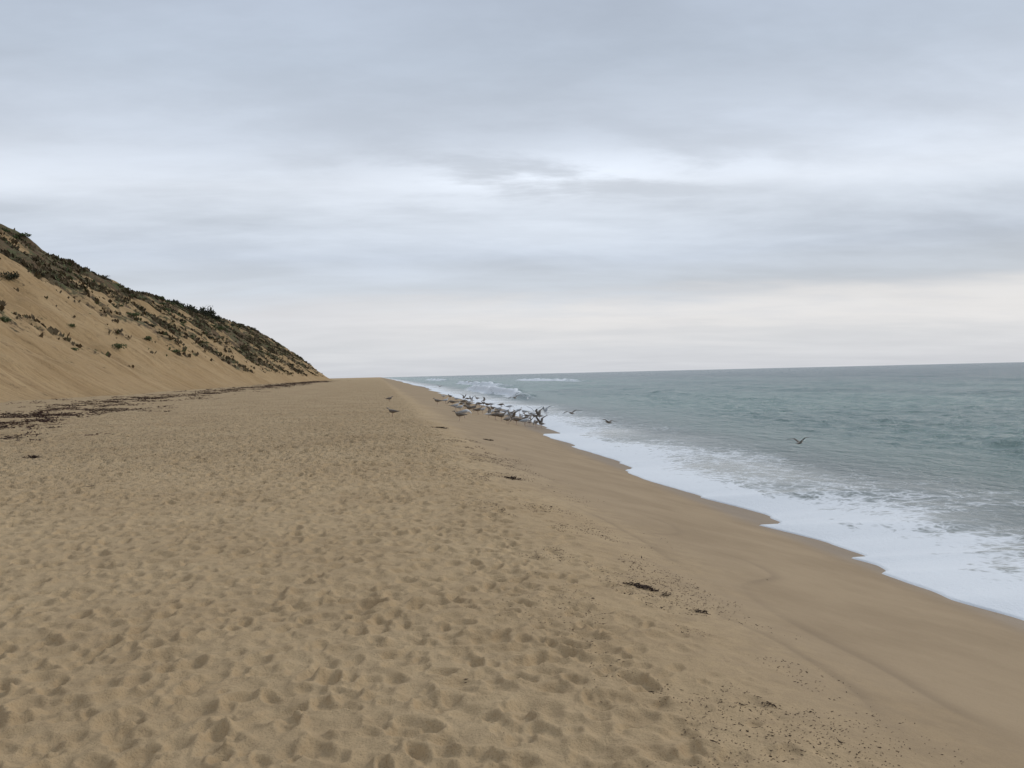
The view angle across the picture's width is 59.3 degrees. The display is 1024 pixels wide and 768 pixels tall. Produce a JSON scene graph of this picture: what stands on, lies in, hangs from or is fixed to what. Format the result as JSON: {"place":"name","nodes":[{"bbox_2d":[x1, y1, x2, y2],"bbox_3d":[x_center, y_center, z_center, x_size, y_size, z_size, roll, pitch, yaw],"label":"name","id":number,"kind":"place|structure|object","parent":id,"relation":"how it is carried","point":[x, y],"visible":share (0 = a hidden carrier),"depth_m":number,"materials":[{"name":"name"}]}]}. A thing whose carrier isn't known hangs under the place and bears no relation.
{"place":"outdoors","nodes":[
{"label":"outdoors","id":0,"kind":"place"},
{"bbox_2d":[0,224,330,402],"bbox_3d":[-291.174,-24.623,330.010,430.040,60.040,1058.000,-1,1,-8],"label":"bluff","id":1,"kind":"structure","parent":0,"point":[35,366],"depth_m":148.21,"materials":[{"name":"beige sand"}]},
{"bbox_2d":[0,271,19,280],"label":"shrub","id":2,"kind":"object","parent":1,"relation":"on","point":[9,275],"visible":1,"depth_m":142.68,"materials":[{"name":"green plant"}]},
{"bbox_2d":[18,232,31,236],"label":"shrub","id":3,"kind":"object","parent":1,"relation":"on","point":[24,235],"visible":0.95,"depth_m":222.73,"materials":[{"name":"green plant"}]},
{"bbox_2d":[111,343,126,348],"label":"shrub","id":4,"kind":"object","parent":1,"relation":"on","point":[119,345],"visible":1,"depth_m":144.52,"materials":[{"name":"green plant"}]},
{"bbox_2d":[127,312,141,316],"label":"shrub","id":5,"kind":"object","parent":1,"relation":"on","point":[135,314],"visible":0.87,"depth_m":200.48,"materials":[{"name":"green plant"}]},
{"bbox_2d":[0,228,322,375],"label":"bluff scrub","id":6,"kind":"object","parent":1,"relation":"on","point":[91,285],"visible":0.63,"depth_m":244.69,"materials":[{"name":"green plant"}]},
{"bbox_2d":[187,304,213,311],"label":"shrub","id":7,"kind":"object","parent":1,"relation":"on","point":[200,309],"visible":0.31,"depth_m":419.84,"materials":[{"name":"green plant"}]},
{"bbox_2d":[197,309,216,316],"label":"shrub","id":8,"kind":"object","parent":1,"relation":"on","point":[213,313],"visible":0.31,"depth_m":427.30,"materials":[{"name":"green plant"}]},
{"bbox_2d":[0,377,1023,767],"bbox_3d":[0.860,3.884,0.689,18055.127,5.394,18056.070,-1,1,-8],"label":"beach","id":9,"kind":"structure","parent":0,"point":[294,577],"depth_m":6.53,"materials":[{"name":"beige sand"}]},
{"bbox_2d":[23,455,39,457],"bbox_3d":[-10.453,1.597,19.672,0.474,0.106,0.447,-1,1,-8],"label":"seaweed clump","id":10,"kind":"object","parent":9,"relation":"on","point":[34,456],"visible":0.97,"depth_m":19.63,"materials":[{"name":"black plant"}]},
{"bbox_2d":[0,380,348,440],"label":"wrack line","id":11,"kind":"object","parent":9,"relation":"on","point":[41,413],"visible":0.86,"depth_m":52.73,"materials":[{"name":"brown plant"}]},
{"bbox_2d":[387,407,398,416],"bbox_3d":[-4.830,1.139,36.613,0.623,0.402,0.173,-1,1,6],"label":"gull","id":12,"kind":"object","parent":9,"relation":"on","point":[392,411],"visible":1,"depth_m":36.57,"materials":[{"name":"grey"}]},
{"bbox_2d":[452,410,466,419],"bbox_3d":[-2.182,1.331,38.085,0.716,0.462,0.198,-1,1,-4],"label":"gull","id":13,"kind":"object","parent":9,"relation":"on","point":[458,414],"visible":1,"depth_m":38.03,"materials":[{"name":"grey"}]},
{"bbox_2d":[458,409,471,417],"bbox_3d":[-2.300,1.417,43.032,0.838,0.415,0.219,-1,1,3],"label":"gull","id":14,"kind":"object","parent":9,"relation":"on","point":[465,411],"visible":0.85,"depth_m":42.97,"materials":[{"name":"white"}]},
{"bbox_2d":[484,406,492,416],"bbox_3d":[-1.307,1.550,49.429,0.518,0.635,0.984,-1,1,14],"label":"gull","id":15,"kind":"object","parent":9,"relation":"on","point":[489,411],"visible":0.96,"depth_m":49.39,"materials":[{"name":"grey"}]},
{"bbox_2d":[507,409,519,422],"bbox_3d":[0.096,1.712,47.804,0.590,0.724,1.121,-2,1,-53],"label":"gull","id":16,"kind":"object","parent":9,"relation":"on","point":[511,416],"visible":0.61,"depth_m":47.72,"materials":[{"name":"grey"}]},
{"bbox_2d":[510,417,521,424],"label":"gull","id":17,"kind":"object","parent":9,"relation":"on","point":[515,419],"visible":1,"depth_m":45.75,"materials":[{"name":"grey"}]},
{"bbox_2d":[518,416,529,426],"bbox_3d":[0.617,1.911,45.779,0.809,0.522,0.224,-2,1,-23],"label":"gull","id":18,"kind":"object","parent":9,"relation":"on","point":[524,421],"visible":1,"depth_m":45.73,"materials":[{"name":"white"}]},
{"bbox_2d":[535,408,543,418],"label":"gull","id":19,"kind":"object","parent":9,"relation":"on","point":[538,413],"visible":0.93,"depth_m":54.70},
{"bbox_2d":[536,415,547,427],"bbox_3d":[1.549,2.003,47.723,1.021,0.659,0.538,-4,2,-75],"label":"gull","id":20,"kind":"object","parent":9,"relation":"on","point":[541,422],"visible":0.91,"depth_m":47.72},
{"bbox_2d":[623,582,670,595],"bbox_3d":[1.067,1.604,7.088,0.227,0.063,0.446,-2,1,-32],"label":"seaweed clump","id":21,"kind":"object","parent":9,"relation":"on","point":[638,585],"visible":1,"depth_m":7.10,"materials":[{"name":"black plant"}]},
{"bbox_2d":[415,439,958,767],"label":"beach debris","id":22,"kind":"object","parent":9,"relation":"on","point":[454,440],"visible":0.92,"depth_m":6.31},
{"bbox_2d":[693,609,708,614],"bbox_3d":[1.350,1.636,6.471,0.134,0.030,0.092,-1,1,-8],"label":"seaweed clump","id":23,"kind":"object","parent":9,"relation":"on","point":[704,611],"visible":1,"depth_m":6.48,"materials":[{"name":"black plant"}]},
{"bbox_2d":[761,701,774,706],"bbox_3d":[1.292,1.608,4.514,0.093,0.018,0.082,-1,1,-8],"label":"seaweed clump","id":24,"kind":"object","parent":9,"relation":"on","point":[769,703],"visible":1,"depth_m":4.52,"materials":[{"name":"brown plant"}]},
{"bbox_2d":[0,0,1023,377],"label":"sky","id":25,"kind":"structure","parent":0,"point":[368,188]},
{"bbox_2d":[382,362,1023,620],"bbox_3d":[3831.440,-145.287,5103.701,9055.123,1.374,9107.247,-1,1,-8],"label":"sea","id":26,"kind":"structure","parent":0,"point":[912,474],"depth_m":32.12,"materials":[{"name":"liquid"}]},
{"bbox_2d":[792,437,807,443],"bbox_3d":[9.094,1.802,28.476,0.412,0.200,0.849,-8,-2,-40],"label":"gull","id":27,"kind":"object","parent":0,"point":[799,442],"visible":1,"depth_m":28.43,"materials":[{"name":"grey"}]}
]}

